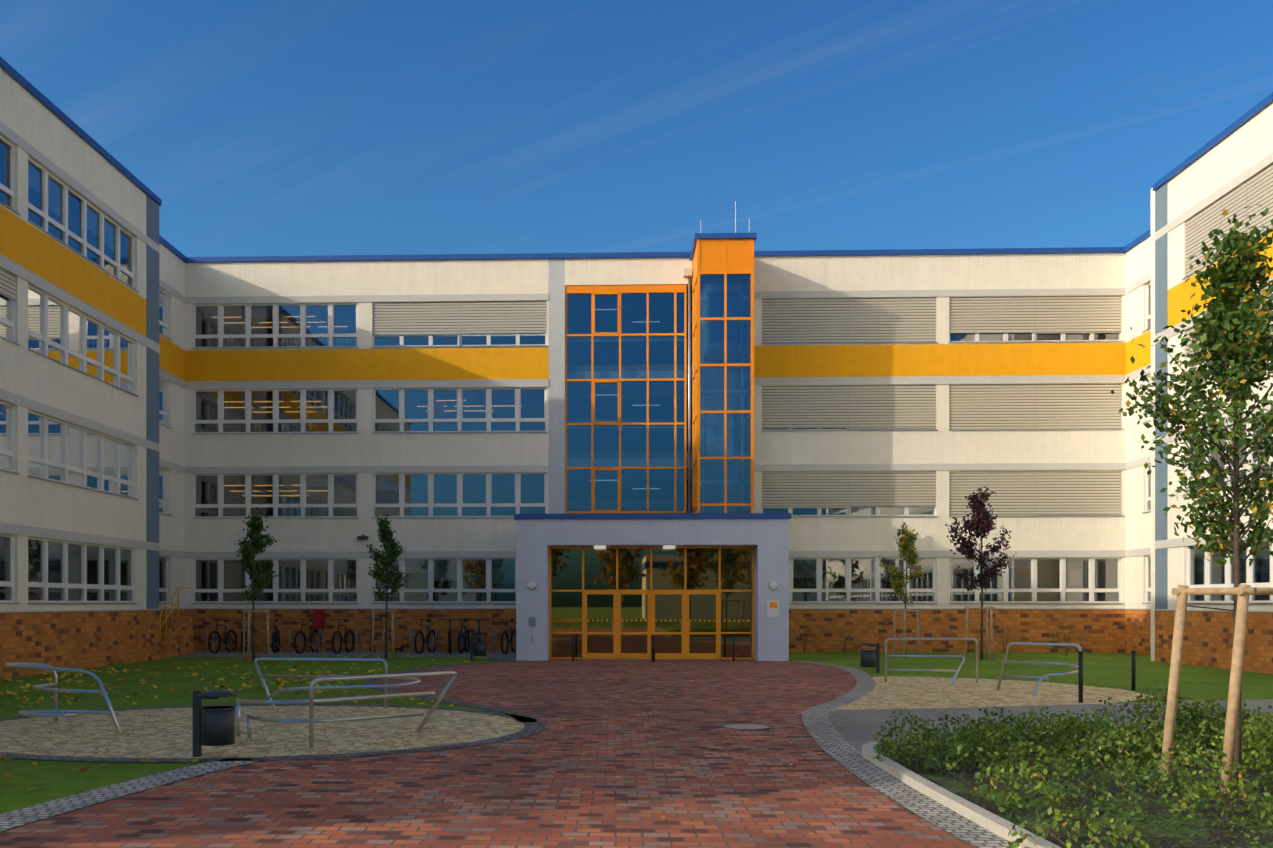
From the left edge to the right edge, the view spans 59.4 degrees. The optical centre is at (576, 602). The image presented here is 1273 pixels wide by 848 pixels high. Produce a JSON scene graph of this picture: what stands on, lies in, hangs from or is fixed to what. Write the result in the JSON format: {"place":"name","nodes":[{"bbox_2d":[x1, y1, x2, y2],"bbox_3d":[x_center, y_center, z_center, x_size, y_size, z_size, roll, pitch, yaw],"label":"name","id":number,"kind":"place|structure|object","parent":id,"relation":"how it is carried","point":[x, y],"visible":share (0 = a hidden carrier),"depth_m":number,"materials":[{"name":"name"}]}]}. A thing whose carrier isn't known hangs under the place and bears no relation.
{"place":"outdoors","nodes":[
{"label":"outdoors","id":0,"kind":"place"},
{"bbox_2d":[0,651,1272,847],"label":"ground","id":1,"kind":"structure","parent":0,"point":[712,753],"depth_m":12.30,"materials":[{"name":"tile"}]},
{"bbox_2d":[193,690,237,756],"bbox_3d":[-4.312,1.449,13.387,0.474,0.810,0.467,0,0,-42],"label":"bin","id":2,"kind":"object","parent":1,"relation":"on","point":[213,725],"visible":0.98,"depth_m":13.26,"materials":[{"name":"grey metal"}]},
{"bbox_2d":[206,629,496,652],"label":"bike racks","id":3,"kind":"object","parent":1,"relation":"on","point":[323,640],"visible":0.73,"depth_m":41.39,"materials":[{"name":"grey"}]},
{"bbox_2d":[208,609,515,653],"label":"bicycles","id":4,"kind":"object","parent":1,"relation":"on","point":[318,620],"visible":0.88,"depth_m":41.41,"materials":[{"name":"black metal"}]},
{"bbox_2d":[5,638,1080,747],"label":"metal railings","id":5,"kind":"object","parent":1,"relation":"on","point":[56,713],"visible":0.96,"depth_m":16.31,"materials":[{"name":"silver metal"}]},
{"bbox_2d":[572,634,1135,702],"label":"bollards","id":6,"kind":"object","parent":1,"relation":"on","point":[1080,674],"visible":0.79,"depth_m":23.62,"materials":[{"name":"black"}]},
{"bbox_2d":[0,652,1272,847],"bbox_3d":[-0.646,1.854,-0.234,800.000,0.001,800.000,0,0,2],"label":"ground","id":7,"kind":"structure","parent":0,"point":[48,780],"depth_m":25.98,"materials":[{"name":"green plant"}]},
{"bbox_2d":[160,587,193,657],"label":"exterior staircase","id":8,"kind":"structure","parent":7,"relation":"on","point":[176,635],"depth_m":38.64,"materials":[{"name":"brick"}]},
{"bbox_2d":[241,609,269,661],"bbox_3d":[-10.240,1.044,35.212,0.929,1.682,0.845,0,0,2],"label":"stake","id":9,"kind":"object","parent":7,"relation":"on","point":[244,611],"visible":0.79,"depth_m":35.48,"materials":[{"name":"brown wood"}]},
{"bbox_2d":[235,507,279,661],"bbox_3d":[-10.185,-0.577,35.281,1.330,4.924,1.676,0,0,2],"label":"tree","id":10,"kind":"object","parent":7,"relation":"on","point":[257,544],"visible":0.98,"depth_m":35.31,"materials":[{"name":"green plant"}]},
{"bbox_2d":[370,609,395,658],"bbox_3d":[-6.448,1.044,37.317,0.888,1.682,0.926,0,0,2],"label":"stake","id":11,"kind":"object","parent":7,"relation":"on","point":[373,611],"visible":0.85,"depth_m":37.19,"materials":[{"name":"brown wood"}]},
{"bbox_2d":[366,513,407,657],"bbox_3d":[-6.352,-0.561,37.261,1.352,4.891,1.665,0,0,2],"label":"tree","id":12,"kind":"object","parent":7,"relation":"on","point":[390,558],"visible":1,"depth_m":37.24,"materials":[{"name":"green plant"}]},
{"bbox_2d":[470,636,486,660],"bbox_3d":[-3.119,1.449,35.769,0.474,0.810,0.467,0,0,-42],"label":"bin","id":13,"kind":"object","parent":7,"relation":"on","point":[479,648],"visible":1,"depth_m":35.63,"materials":[{"name":"grey metal"}]},
{"bbox_2d":[0,57,1272,678],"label":"building","id":14,"kind":"structure","parent":7,"relation":"on","point":[710,445],"depth_m":41.79,"materials":[{"name":"paint"}]},
{"bbox_2d":[687,287,691,512],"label":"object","id":15,"kind":"object","parent":14,"relation":"attached to","point":[687,399],"depth_m":46.31,"materials":[{"name":"orange metal"}]},
{"bbox_2d":[0,652,1272,838],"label":"fallen leaves","id":16,"kind":"object","parent":7,"relation":"on","point":[85,769],"visible":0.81,"depth_m":25.05,"materials":[{"name":"yellow plant"}]},
{"bbox_2d":[859,642,879,672],"bbox_3d":[7.718,1.449,29.500,0.474,0.810,0.467,0,0,-42],"label":"bin","id":17,"kind":"object","parent":7,"relation":"on","point":[869,658],"visible":1,"depth_m":29.40,"materials":[{"name":"grey metal"}]},
{"bbox_2d":[878,522,925,657],"bbox_3d":[10.993,-0.437,37.438,1.221,4.643,1.650,0,0,41],"label":"tree","id":18,"kind":"object","parent":7,"relation":"on","point":[907,538],"visible":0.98,"depth_m":37.28,"materials":[{"name":"green plant"}]},
{"bbox_2d":[892,609,919,658],"bbox_3d":[11.106,1.044,37.346,0.900,1.682,0.922,0,0,2],"label":"stake","id":19,"kind":"object","parent":7,"relation":"on","point":[917,611],"visible":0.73,"depth_m":37.43,"materials":[{"name":"brown wood"}]},
{"bbox_2d":[964,606,994,660],"bbox_3d":[13.122,0.994,36.285,0.934,1.782,0.978,0,0,2],"label":"stake","id":20,"kind":"object","parent":7,"relation":"on","point":[991,608],"visible":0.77,"depth_m":36.36,"materials":[{"name":"brown wood"}]},
{"bbox_2d":[945,486,1015,659],"bbox_3d":[13.227,-0.954,36.253,2.081,5.678,1.915,0,0,2],"label":"tree","id":21,"kind":"object","parent":7,"relation":"on","point":[983,523],"visible":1,"depth_m":36.19,"materials":[{"name":"purple plant"}]},
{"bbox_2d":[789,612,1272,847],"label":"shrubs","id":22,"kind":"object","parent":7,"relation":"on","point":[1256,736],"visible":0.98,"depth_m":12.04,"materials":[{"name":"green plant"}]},
{"bbox_2d":[1110,204,1272,785],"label":"tree","id":23,"kind":"object","parent":7,"relation":"on","point":[1236,313],"visible":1,"depth_m":11.05,"materials":[{"name":"green plant"}]},
{"bbox_2d":[1159,584,1272,792],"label":"stake","id":24,"kind":"object","parent":7,"relation":"on","point":[1243,592],"visible":0.81,"depth_m":10.87,"materials":[{"name":"brown wood"}]},
{"bbox_2d":[0,0,1272,256],"label":"sky","id":25,"kind":"structure","parent":0,"point":[258,127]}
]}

